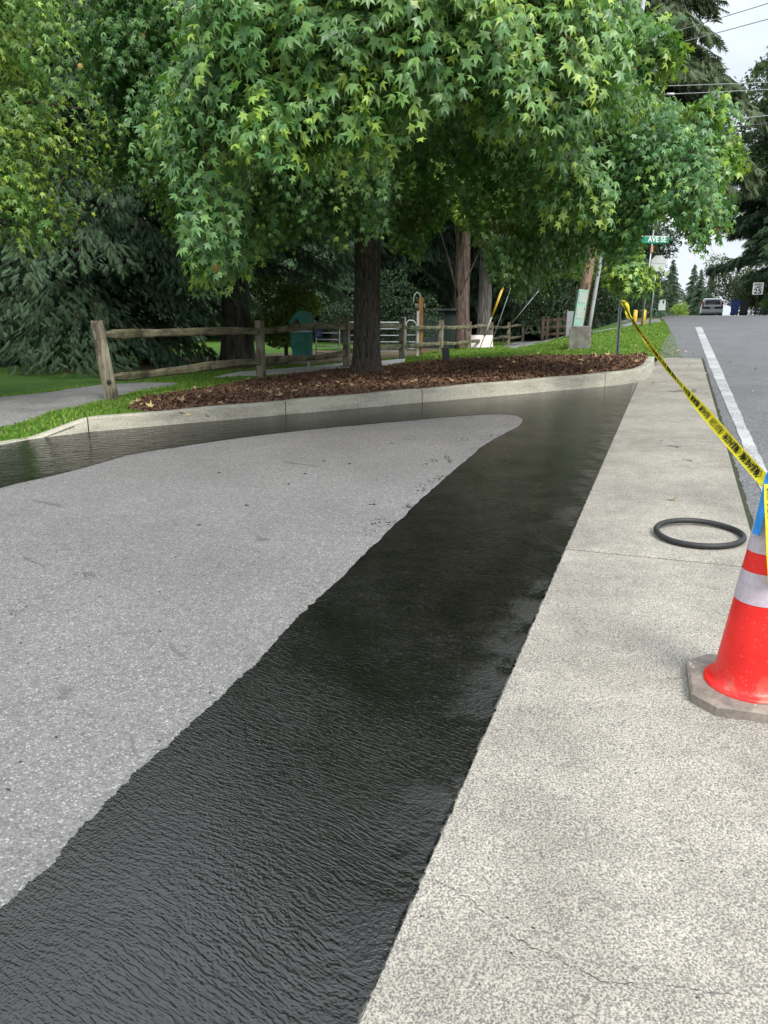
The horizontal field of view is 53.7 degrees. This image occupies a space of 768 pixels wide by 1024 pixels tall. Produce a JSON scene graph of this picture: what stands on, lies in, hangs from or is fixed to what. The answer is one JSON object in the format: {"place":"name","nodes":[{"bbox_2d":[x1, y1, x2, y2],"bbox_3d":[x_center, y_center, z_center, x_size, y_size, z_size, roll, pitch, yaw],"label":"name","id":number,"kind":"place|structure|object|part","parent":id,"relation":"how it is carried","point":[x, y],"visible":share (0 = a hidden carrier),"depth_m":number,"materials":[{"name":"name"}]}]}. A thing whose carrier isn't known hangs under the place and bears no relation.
{"place":"outdoors","nodes":[
{"label":"outdoors","id":0,"kind":"place"},
{"bbox_2d":[0,382,176,426],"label":"gravel path","id":1,"kind":"structure","parent":0,"point":[29,405],"depth_m":10.80,"materials":[{"name":"grey gravel"}]},
{"bbox_2d":[64,348,437,372],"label":"bare earth","id":2,"kind":"structure","parent":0,"point":[411,352],"depth_m":21.64,"materials":[{"name":"brown soil"}]},
{"bbox_2d":[50,339,129,368],"bbox_3d":[-7.047,-3.761,18.056,1.865,0.765,1.441,0,14,0],"label":"shrub","id":3,"kind":"object","parent":2,"relation":"on","point":[79,359],"visible":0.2,"depth_m":18.11,"materials":[{"name":"green plant"}]},
{"bbox_2d":[112,307,177,364],"bbox_3d":[-6.403,-4.601,19.766,2.116,1.548,1.721,-10,17,-35],"label":"round shrub","id":4,"kind":"object","parent":2,"relation":"on","point":[145,361],"visible":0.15,"depth_m":19.57,"materials":[{"name":"green plant"}]},
{"bbox_2d":[64,8,354,360],"bbox_3d":[-3.857,-11.325,19.497,7.446,15.300,7.691,4,15,16],"label":"conifer tree","id":5,"kind":"object","parent":2,"relation":"on","point":[232,347],"visible":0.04,"depth_m":20.36,"materials":[{"name":"green plant"}]},
{"bbox_2d":[243,274,323,355],"bbox_3d":[-2.637,-5.065,20.282,2.286,2.570,1.522,9,16,31],"label":"young tree","id":6,"kind":"object","parent":2,"relation":"on","point":[293,297],"visible":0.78,"depth_m":20.01,"materials":[{"name":"green plant"}]},
{"bbox_2d":[315,329,339,354],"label":"tube gate","id":7,"kind":"structure","parent":2,"relation":"on","point":[316,339],"depth_m":21.44,"materials":[{"name":"white metal"}]},
{"bbox_2d":[316,330,321,336],"bbox_3d":[-1.822,-4.989,21.239,0.170,0.200,0.018,0,14,0],"label":"access sign","id":8,"kind":"object","parent":7,"relation":"attached to","point":[318,333],"visible":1,"depth_m":21.24,"materials":[{"name":"blue metal"}]},
{"bbox_2d":[299,266,443,344],"bbox_3d":[-0.527,-8.031,29.870,5.844,3.302,2.995,0,14,0],"label":"dark shrub","id":9,"kind":"object","parent":2,"relation":"on","point":[333,308],"visible":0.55,"depth_m":29.75,"materials":[{"name":"green plant"}]},
{"bbox_2d":[350,322,398,351],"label":"tube gate","id":10,"kind":"structure","parent":2,"relation":"on","point":[385,335],"depth_m":24.82,"materials":[{"name":"white metal"}]},
{"bbox_2d":[405,317,405,356],"bbox_3d":[0.626,-5.517,24.184,0.152,1.345,0.152,0,14,0],"label":"gate post","id":11,"kind":"object","parent":2,"relation":"on","point":[405,336],"visible":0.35,"depth_m":24.10,"materials":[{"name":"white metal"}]},
{"bbox_2d":[402,309,462,348],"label":"shed","id":12,"kind":"structure","parent":2,"relation":"on","point":[448,317],"depth_m":32.04,"materials":[{"name":"metal"}]},
{"bbox_2d":[212,359,404,377],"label":"park path","id":13,"kind":"structure","parent":0,"point":[298,369],"depth_m":17.77,"materials":[{"name":"grey concrete"}]},
{"bbox_2d":[0,383,636,1023],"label":"parking lot","id":14,"kind":"structure","parent":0,"point":[134,533],"depth_m":4.17,"materials":[{"name":"grey asphalt"}]},
{"bbox_2d":[23,461,318,757],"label":"asphalt scuffs","id":15,"kind":"object","parent":14,"relation":"on","point":[62,689],"visible":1,"depth_m":3.31,"materials":[{"name":"grey asphalt"}]},
{"bbox_2d":[6,416,513,789],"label":"sealer splashes","id":16,"kind":"object","parent":14,"relation":"on","point":[288,483],"visible":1,"depth_m":5.51,"materials":[{"name":"black liquid"}]},
{"bbox_2d":[0,383,632,1023],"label":"wet sealer","id":17,"kind":"object","parent":14,"relation":"on","point":[254,845],"visible":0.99,"depth_m":2.45,"materials":[{"name":"black liquid"}]},
{"bbox_2d":[0,356,653,444],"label":"kerb","id":18,"kind":"structure","parent":14,"relation":"on","point":[644,370],"depth_m":9.95,"materials":[{"name":"concrete"}]},
{"bbox_2d":[0,316,682,441],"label":"lawn","id":19,"kind":"structure","parent":0,"point":[17,382],"depth_m":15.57,"materials":[{"name":"green plant"}]},
{"bbox_2d":[0,318,49,360],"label":"hedge","id":20,"kind":"object","parent":19,"relation":"on","point":[13,334],"visible":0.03,"depth_m":19.89,"materials":[{"name":"green plant"}]},
{"bbox_2d":[0,0,126,263],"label":"broadleaf tree","id":21,"kind":"object","parent":19,"relation":"on","point":[36,20],"visible":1,"depth_m":8.88,"materials":[{"name":"green plant"}]},
{"bbox_2d":[0,4,128,367],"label":"conifer tree","id":22,"kind":"object","parent":19,"relation":"on","point":[5,321],"visible":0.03,"depth_m":19.48,"materials":[{"name":"green plant"}]},
{"bbox_2d":[0,2,150,321],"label":"conifer tree","id":23,"kind":"object","parent":19,"relation":"on","point":[86,150],"depth_m":30.44,"materials":[{"name":"green plant"}]},
{"bbox_2d":[0,0,264,378],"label":"conifer tree","id":24,"kind":"object","parent":19,"relation":"on","point":[84,302],"visible":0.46,"depth_m":17.07,"materials":[{"name":"green plant"}]},
{"bbox_2d":[71,10,206,340],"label":"conifer tree","id":25,"kind":"object","parent":19,"relation":"on","point":[201,338],"depth_m":42.24,"materials":[{"name":"green plant"}]},
{"bbox_2d":[85,107,272,343],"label":"conifer tree","id":26,"kind":"object","parent":19,"relation":"on","point":[216,323],"visible":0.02,"depth_m":43.62,"materials":[{"name":"green plant"}]},
{"bbox_2d":[196,260,271,339],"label":"conifer tree","id":27,"kind":"object","parent":19,"relation":"on","point":[219,324],"visible":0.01,"depth_m":50.90,"materials":[{"name":"green plant"}]},
{"bbox_2d":[217,241,353,340],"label":"conifer tree","id":28,"kind":"object","parent":19,"relation":"on","point":[270,286],"depth_m":45.94,"materials":[{"name":"green plant"}]},
{"bbox_2d":[90,317,560,400],"bbox_3d":[2.286,-6.405,27.480,1.988,1.485,37.074,6,15,22],"label":"split rail fence","id":29,"kind":"object","parent":19,"relation":"on","point":[109,377],"visible":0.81,"depth_m":14.54,"materials":[{"name":"brown wood"}]},
{"bbox_2d":[128,352,647,411],"bbox_3d":[0.951,-2.577,13.843,7.127,0.428,12.130,5,15,20],"label":"mulch bed","id":30,"kind":"object","parent":19,"relation":"on","point":[510,370],"visible":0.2,"depth_m":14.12,"materials":[{"name":"brown wood"}]},
{"bbox_2d":[54,0,751,371],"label":"broadleaf tree","id":31,"kind":"object","parent":30,"relation":"on","point":[258,130],"visible":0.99,"depth_m":7.71,"materials":[{"name":"green plant"}]},
{"bbox_2d":[441,346,449,361],"bbox_3d":[1.499,-3.806,18.463,0.229,0.434,0.160,0,14,0],"label":"landscape light","id":32,"kind":"object","parent":30,"relation":"on","point":[445,353],"visible":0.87,"depth_m":18.39,"materials":[{"name":"metal"}]},
{"bbox_2d":[616,292,621,353],"bbox_3d":[5.272,-4.884,16.951,0.300,3.131,0.042,0,14,0],"label":"sign post","id":33,"kind":"object","parent":30,"relation":"on","point":[618,329],"visible":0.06,"depth_m":17.12,"materials":[{"name":"metal"}]},
{"bbox_2d":[312,148,507,343],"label":"conifer tree","id":34,"kind":"object","parent":19,"relation":"on","point":[432,281],"visible":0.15,"depth_m":43.29,"materials":[{"name":"green plant"}]},
{"bbox_2d":[413,292,424,355],"bbox_3d":[1.138,-6.087,24.866,0.408,2.172,0.226,0,14,0],"label":"wooden post","id":35,"kind":"object","parent":19,"relation":"on","point":[420,306],"visible":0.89,"depth_m":24.72,"materials":[{"name":"orange wood"}]},
{"bbox_2d":[381,214,513,338],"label":"conifer tree","id":36,"kind":"object","parent":19,"relation":"on","point":[450,246],"visible":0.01,"depth_m":49.25,"materials":[{"name":"green plant"}]},
{"bbox_2d":[403,156,510,348],"bbox_3d":[2.804,-10.113,30.344,4.894,7.495,3.427,0,14,0],"label":"leafy tree","id":37,"kind":"object","parent":19,"relation":"on","point":[457,219],"visible":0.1,"depth_m":30.27,"materials":[{"name":"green plant"}]},
{"bbox_2d":[471,335,492,347],"bbox_3d":[4.180,-7.370,32.833,1.040,0.553,0.319,0,14,0],"label":"white board","id":38,"kind":"object","parent":19,"relation":"on","point":[487,341],"visible":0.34,"depth_m":32.76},
{"bbox_2d":[479,284,504,348],"bbox_3d":[3.391,-6.216,23.185,0.894,2.446,0.070,0,14,0],"label":"guy wire","id":39,"kind":"object","parent":19,"relation":"on","point":[497,302],"visible":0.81,"depth_m":23.19,"materials":[{"name":"yellow paint"}]},
{"bbox_2d":[490,288,510,346],"bbox_3d":[3.698,-6.307,23.368,0.799,2.385,0.024,0,14,0],"label":"guy wire","id":40,"kind":"object","parent":19,"relation":"attached to","point":[499,319],"visible":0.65,"depth_m":23.44,"materials":[{"name":"grey metal"}]},
{"bbox_2d":[469,226,569,341],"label":"conifer tree","id":41,"kind":"object","parent":19,"relation":"on","point":[501,332],"visible":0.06,"depth_m":44.32,"materials":[{"name":"green plant"}]},
{"bbox_2d":[540,316,566,340],"bbox_3d":[6.785,-7.255,30.241,1.123,1.059,0.133,-3,14,-11],"label":"rail fence","id":42,"kind":"object","parent":19,"relation":"on","point":[547,327],"visible":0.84,"depth_m":30.16,"materials":[{"name":"brown wood"}]},
{"bbox_2d":[565,310,573,336],"bbox_3d":[7.187,-7.238,29.114,0.380,1.000,0.060,0,14,0],"label":"panel fence","id":43,"kind":"object","parent":19,"relation":"on","point":[569,318],"visible":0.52,"depth_m":29.08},
{"bbox_2d":[568,326,591,349],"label":"concrete block","id":44,"kind":"structure","parent":19,"relation":"on","point":[580,337],"depth_m":18.98,"materials":[{"name":"concrete"}]},
{"bbox_2d":[572,289,588,325],"bbox_3d":[5.077,-4.999,19.857,0.411,1.594,0.215,0,14,0],"label":"pole cabinet","id":45,"kind":"object","parent":44,"relation":"on","point":[580,307],"visible":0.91,"depth_m":19.70,"materials":[{"name":"green paint"}]},
{"bbox_2d":[543,236,646,301],"bbox_3d":[6.811,-7.883,25.940,3.757,4.078,3.163,0,14,0],"label":"leafy tree","id":46,"kind":"object","parent":19,"relation":"on","point":[642,252],"visible":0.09,"depth_m":25.37,"materials":[{"name":"green plant"}]},
{"bbox_2d":[579,0,645,328],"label":"utility pole","id":47,"kind":"object","parent":19,"relation":"on","point":[586,283],"visible":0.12,"depth_m":20.47,"materials":[{"name":"grey wood"}]},
{"bbox_2d":[653,82,767,86],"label":"overhead wire","id":48,"kind":"object","parent":47,"relation":"attached to","point":[714,84],"visible":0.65,"depth_m":18.50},
{"bbox_2d":[655,3,767,36],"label":"overhead wire","id":49,"kind":"object","parent":47,"relation":"attached to","point":[721,17],"visible":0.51,"depth_m":16.47,"materials":[{"name":"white metal"}]},
{"bbox_2d":[656,89,767,94],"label":"overhead wire","id":50,"kind":"object","parent":47,"relation":"attached to","point":[711,92],"visible":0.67,"depth_m":18.60,"materials":[{"name":"white metal"}]},
{"bbox_2d":[684,19,767,41],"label":"overhead wire","id":51,"kind":"object","parent":47,"relation":"attached to","point":[725,30],"visible":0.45,"depth_m":16.43,"materials":[{"name":"black metal"}]},
{"bbox_2d":[724,123,767,128],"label":"overhead wire","id":52,"kind":"object","parent":47,"relation":"attached to","point":[750,125],"visible":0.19,"depth_m":18.40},
{"bbox_2d":[632,310,637,324],"bbox_3d":[9.902,-7.610,29.961,0.175,0.713,0.160,0,14,0],"label":"bollard","id":53,"kind":"object","parent":19,"relation":"on","point":[635,312],"visible":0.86,"depth_m":29.88,"materials":[{"name":"yellow metal"}]},
{"bbox_2d":[641,310,646,324],"bbox_3d":[10.201,-7.589,29.834,0.184,0.734,0.160,0,14,0],"label":"bollard","id":54,"kind":"object","parent":19,"relation":"on","point":[644,318],"visible":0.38,"depth_m":29.76,"materials":[{"name":"yellow metal"}]},
{"bbox_2d":[641,230,668,326],"bbox_3d":[10.073,-8.711,28.734,1.170,3.708,0.084,0,14,0],"label":"street sign","id":55,"kind":"object","parent":19,"relation":"on","point":[652,239],"visible":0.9,"depth_m":28.34,"materials":[{"name":"green metal"}]},
{"bbox_2d":[649,255,665,325],"bbox_3d":[10.490,-8.423,29.322,0.573,2.822,0.082,0,14,0],"label":"stop sign","id":56,"kind":"object","parent":19,"relation":"on","point":[657,261],"visible":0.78,"depth_m":29.03,"materials":[{"name":"silver metal"}]},
{"bbox_2d":[658,300,665,316],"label":"sign","id":57,"kind":"object","parent":19,"relation":"on","point":[661,306],"visible":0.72,"depth_m":41.46,"materials":[{"name":"white plastic"}]},
{"bbox_2d":[645,219,682,315],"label":"roadside tree","id":58,"kind":"object","parent":19,"relation":"on","point":[662,252],"visible":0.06,"depth_m":68.17,"materials":[{"name":"green plant"}]},
{"bbox_2d":[357,424,619,1022],"bbox_3d":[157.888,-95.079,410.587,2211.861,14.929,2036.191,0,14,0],"label":"ground","id":59,"kind":"structure","parent":0,"point":[488,723],"depth_m":3.15,"materials":[{"name":"grey concrete"}]},
{"bbox_2d":[289,310,312,370],"bbox_3d":[-1.874,-3.768,17.192,0.460,1.540,0.408,2,14,8],"label":"waste station","id":60,"kind":"object","parent":59,"relation":"on","point":[301,342],"visible":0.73,"depth_m":17.01,"materials":[{"name":"green plastic"}]},
{"bbox_2d":[273,230,436,342],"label":"conifer tree","id":61,"kind":"object","parent":59,"relation":"on","point":[348,281],"visible":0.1,"depth_m":40.98,"materials":[{"name":"green plant"}]},
{"bbox_2d":[416,311,418,355],"bbox_3d":[1.091,-5.707,24.549,0.087,1.545,0.087,0,14,0],"label":"gate post","id":62,"kind":"object","parent":59,"relation":"on","point":[417,351],"visible":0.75,"depth_m":24.51,"materials":[{"name":"white metal"}]},
{"bbox_2d":[406,320,416,348],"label":"tube gate","id":63,"kind":"structure","parent":62,"relation":"attached to","point":[412,335],"depth_m":24.54,"materials":[{"name":"white metal"}]},
{"bbox_2d":[394,124,525,346],"bbox_3d":[3.365,-18.950,31.481,9.144,24.300,8.704,-10,17,-36],"label":"conifer tree","id":64,"kind":"object","parent":59,"relation":"on","point":[464,313],"visible":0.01,"depth_m":33.18,"materials":[{"name":"brown plant"}]},
{"bbox_2d":[417,145,524,334],"bbox_3d":[4.923,-19.960,35.616,8.983,24.300,8.872,-6,15,-23],"label":"conifer tree","id":65,"kind":"object","parent":59,"relation":"on","point":[484,302],"depth_m":37.29,"materials":[{"name":"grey plant"}]},
{"bbox_2d":[444,230,536,339],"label":"conifer tree","id":66,"kind":"object","parent":59,"relation":"on","point":[471,247],"depth_m":49.09,"materials":[{"name":"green plant"}]},
{"bbox_2d":[470,286,641,339],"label":"conifer tree","id":67,"kind":"object","parent":59,"relation":"on","point":[538,336],"depth_m":46.72,"materials":[{"name":"green plant"}]},
{"bbox_2d":[491,231,671,338],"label":"conifer tree","id":68,"kind":"object","parent":59,"relation":"on","point":[655,311],"visible":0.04,"depth_m":42.13,"materials":[{"name":"green plant"}]},
{"bbox_2d":[513,215,685,337],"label":"conifer tree","id":69,"kind":"object","parent":59,"relation":"on","point":[679,294],"visible":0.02,"depth_m":45.03,"materials":[{"name":"green plant"}]},
{"bbox_2d":[616,287,667,315],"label":"conifer tree","id":70,"kind":"object","parent":59,"relation":"on","point":[656,292],"visible":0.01,"depth_m":47.32,"materials":[{"name":"green plant"}]},
{"bbox_2d":[654,259,683,314],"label":"conifer tree","id":71,"kind":"object","parent":59,"relation":"on","point":[672,270],"visible":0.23,"depth_m":134.44,"materials":[{"name":"green plant"}]},
{"bbox_2d":[577,0,767,328],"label":"conifer tree","id":72,"kind":"object","parent":59,"relation":"on","point":[707,68],"visible":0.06,"depth_m":35.58,"materials":[{"name":"green plant"}]},
{"bbox_2d":[669,300,689,315],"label":"roadside tree","id":73,"kind":"object","parent":59,"relation":"on","point":[679,309],"visible":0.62,"depth_m":100.97,"materials":[{"name":"green plant"}]},
{"bbox_2d":[679,265,703,313],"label":"conifer tree","id":74,"kind":"object","parent":59,"relation":"on","point":[693,278],"visible":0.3,"depth_m":164.92,"materials":[{"name":"green plant"}]},
{"bbox_2d":[686,270,707,315],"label":"conifer tree","id":75,"kind":"object","parent":59,"relation":"on","point":[700,287],"visible":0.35,"depth_m":142.49,"materials":[{"name":"green plant"}]},
{"bbox_2d":[696,278,717,314],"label":"conifer tree","id":76,"kind":"object","parent":59,"relation":"on","point":[706,294],"visible":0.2,"depth_m":133.21,"materials":[{"name":"green plant"}]},
{"bbox_2d":[703,253,758,310],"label":"roadside tree","id":77,"kind":"object","parent":59,"relation":"on","point":[718,277],"visible":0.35,"depth_m":87.33,"materials":[{"name":"green plant"}]},
{"bbox_2d":[702,46,767,280],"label":"conifer tree","id":78,"kind":"object","parent":59,"relation":"on","point":[749,224],"visible":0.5,"depth_m":57.20,"materials":[{"name":"green plant"}]},
{"bbox_2d":[720,273,767,314],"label":"hedge","id":79,"kind":"object","parent":59,"relation":"on","point":[743,295],"visible":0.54,"depth_m":76.53,"materials":[{"name":"green plant"}]},
{"bbox_2d":[738,173,767,287],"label":"conifer tree","id":80,"kind":"object","parent":59,"relation":"on","point":[750,275],"visible":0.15,"depth_m":72.49,"materials":[{"name":"green plant"}]},
{"bbox_2d":[741,264,767,311],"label":"roadside tree","id":81,"kind":"object","parent":59,"relation":"on","point":[766,286],"visible":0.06,"depth_m":80.06,"materials":[{"name":"green plant"}]},
{"bbox_2d":[753,196,767,281],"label":"conifer tree","id":82,"kind":"object","parent":59,"relation":"on","point":[764,236],"visible":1,"depth_m":50.78,"materials":[{"name":"green plant"}]},
{"bbox_2d":[759,296,767,307],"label":"roadside tree","id":83,"kind":"object","parent":59,"relation":"on","point":[764,301],"visible":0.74,"depth_m":69.27,"materials":[{"name":"green plant"}]},
{"bbox_2d":[761,292,767,312],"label":"conifer tree","id":84,"kind":"object","parent":59,"relation":"on","point":[764,308],"visible":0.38,"depth_m":66.00,"materials":[{"name":"green plant"}]},
{"bbox_2d":[357,358,767,1023],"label":"sidewalk","id":85,"kind":"structure","parent":0,"point":[581,738],"depth_m":2.26,"materials":[{"name":"concrete"}]},
{"bbox_2d":[353,384,636,1023],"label":"sealer smears","id":86,"kind":"object","parent":85,"relation":"on","point":[399,924],"visible":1,"depth_m":2.10,"materials":[{"name":"black liquid"}]},
{"bbox_2d":[437,881,758,994],"bbox_3d":[0.458,1.023,1.770,0.795,0.007,0.126,7,16,26],"label":"pavement crack","id":87,"kind":"object","parent":85,"relation":"on","point":[582,970],"visible":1,"depth_m":1.70,"materials":[{"name":"grey concrete"}]},
{"bbox_2d":[659,389,696,460],"bbox_3d":[3.487,-1.154,9.051,0.437,0.224,5.199,6,15,21],"label":"pavement stain","id":88,"kind":"object","parent":85,"relation":"on","point":[693,390],"visible":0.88,"depth_m":11.05,"materials":[{"name":"grey concrete"}]},
{"bbox_2d":[653,518,746,548],"bbox_3d":[1.939,0.126,4.667,0.541,0.046,0.521,-1,16,0],"label":"rubber ring","id":89,"kind":"object","parent":85,"relation":"on","point":[736,543],"visible":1,"depth_m":4.61,"materials":[{"name":"black rubber"}]},
{"bbox_2d":[685,505,767,722],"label":"traffic cone","id":90,"kind":"object","parent":85,"relation":"on","point":[729,679],"visible":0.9,"depth_m":2.74,"materials":[{"name":"plastic"}]},
{"bbox_2d":[619,300,767,570],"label":"caution tape","id":91,"kind":"object","parent":90,"relation":"attached to","point":[753,468],"visible":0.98,"depth_m":3.64,"materials":[{"name":"yellow plastic"}]},
{"bbox_2d":[752,472,767,535],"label":"blue flagging","id":92,"kind":"object","parent":90,"relation":"attached to","point":[759,520],"visible":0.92,"depth_m":2.65,"materials":[{"name":"blue plastic"}]},
{"bbox_2d":[498,317,659,343],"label":"dry verge","id":93,"kind":"structure","parent":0,"point":[517,340],"depth_m":42.40,"materials":[{"name":"green plant"}]},
{"bbox_2d":[502,319,660,347],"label":"walkway","id":94,"kind":"structure","parent":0,"point":[531,342],"depth_m":34.50,"materials":[{"name":"grey concrete"}]},
{"bbox_2d":[505,263,680,328],"bbox_3d":[9.309,-9.839,34.471,7.962,3.166,3.257,0,14,0],"label":"dark shrub","id":95,"kind":"object","parent":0,"point":[607,305],"visible":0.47,"depth_m":34.36,"materials":[{"name":"green plant"}]},
{"bbox_2d":[431,0,767,314],"label":"sky","id":96,"kind":"structure","parent":0,"point":[746,44],"materials":[{"name":"white"}]},
{"bbox_2d":[659,315,701,357],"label":"road shoulder","id":97,"kind":"object","parent":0,"point":[682,330],"visible":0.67,"depth_m":22.30},
{"bbox_2d":[688,315,767,521],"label":"road","id":98,"kind":"structure","parent":0,"point":[739,343],"depth_m":13.64,"materials":[{"name":"grey asphalt"}]},
{"bbox_2d":[699,298,722,314],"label":"parked car","id":99,"kind":"object","parent":98,"relation":"on","point":[711,306],"visible":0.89,"depth_m":65.81,"materials":[{"name":"silver metal"}]},
{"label":"rear window","id":100,"kind":"part","parent":99,"relation":"part of","materials":[{"name":"black glass"}]},
{"bbox_2d":[701,358,753,530],"bbox_3d":[4.170,-1.290,9.512,0.077,0.637,14.804,5,15,20],"label":"mossy gap","id":101,"kind":"object","parent":98,"relation":"on","point":[744,499],"visible":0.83,"depth_m":6.29,"materials":[{"name":"green plant"}]},
{"bbox_2d":[695,327,767,491],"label":"edge line","id":102,"kind":"object","parent":98,"relation":"on","point":[749,445],"visible":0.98,"depth_m":10.04,"materials":[{"name":"paint"}]},
{"bbox_2d":[730,300,740,314],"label":"wheeled bin","id":103,"kind":"object","parent":98,"relation":"on","point":[735,304],"visible":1,"depth_m":53.64,"materials":[{"name":"blue plastic"}]},
{"bbox_2d":[739,300,749,314],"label":"wheeled bin","id":104,"kind":"object","parent":98,"relation":"on","point":[744,305],"visible":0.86,"depth_m":53.44,"materials":[{"name":"grey plastic"}]},
{"bbox_2d":[733,56,767,256],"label":"roadside tree","id":105,"kind":"object","parent":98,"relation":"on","point":[763,106],"visible":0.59,"depth_m":51.73,"materials":[{"name":"green plant"}]},
{"bbox_2d":[752,282,763,314],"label":"speed sign","id":106,"kind":"object","parent":98,"relation":"on","point":[757,288],"visible":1,"depth_m":50.49,"materials":[{"name":"white metal"}]}
]}

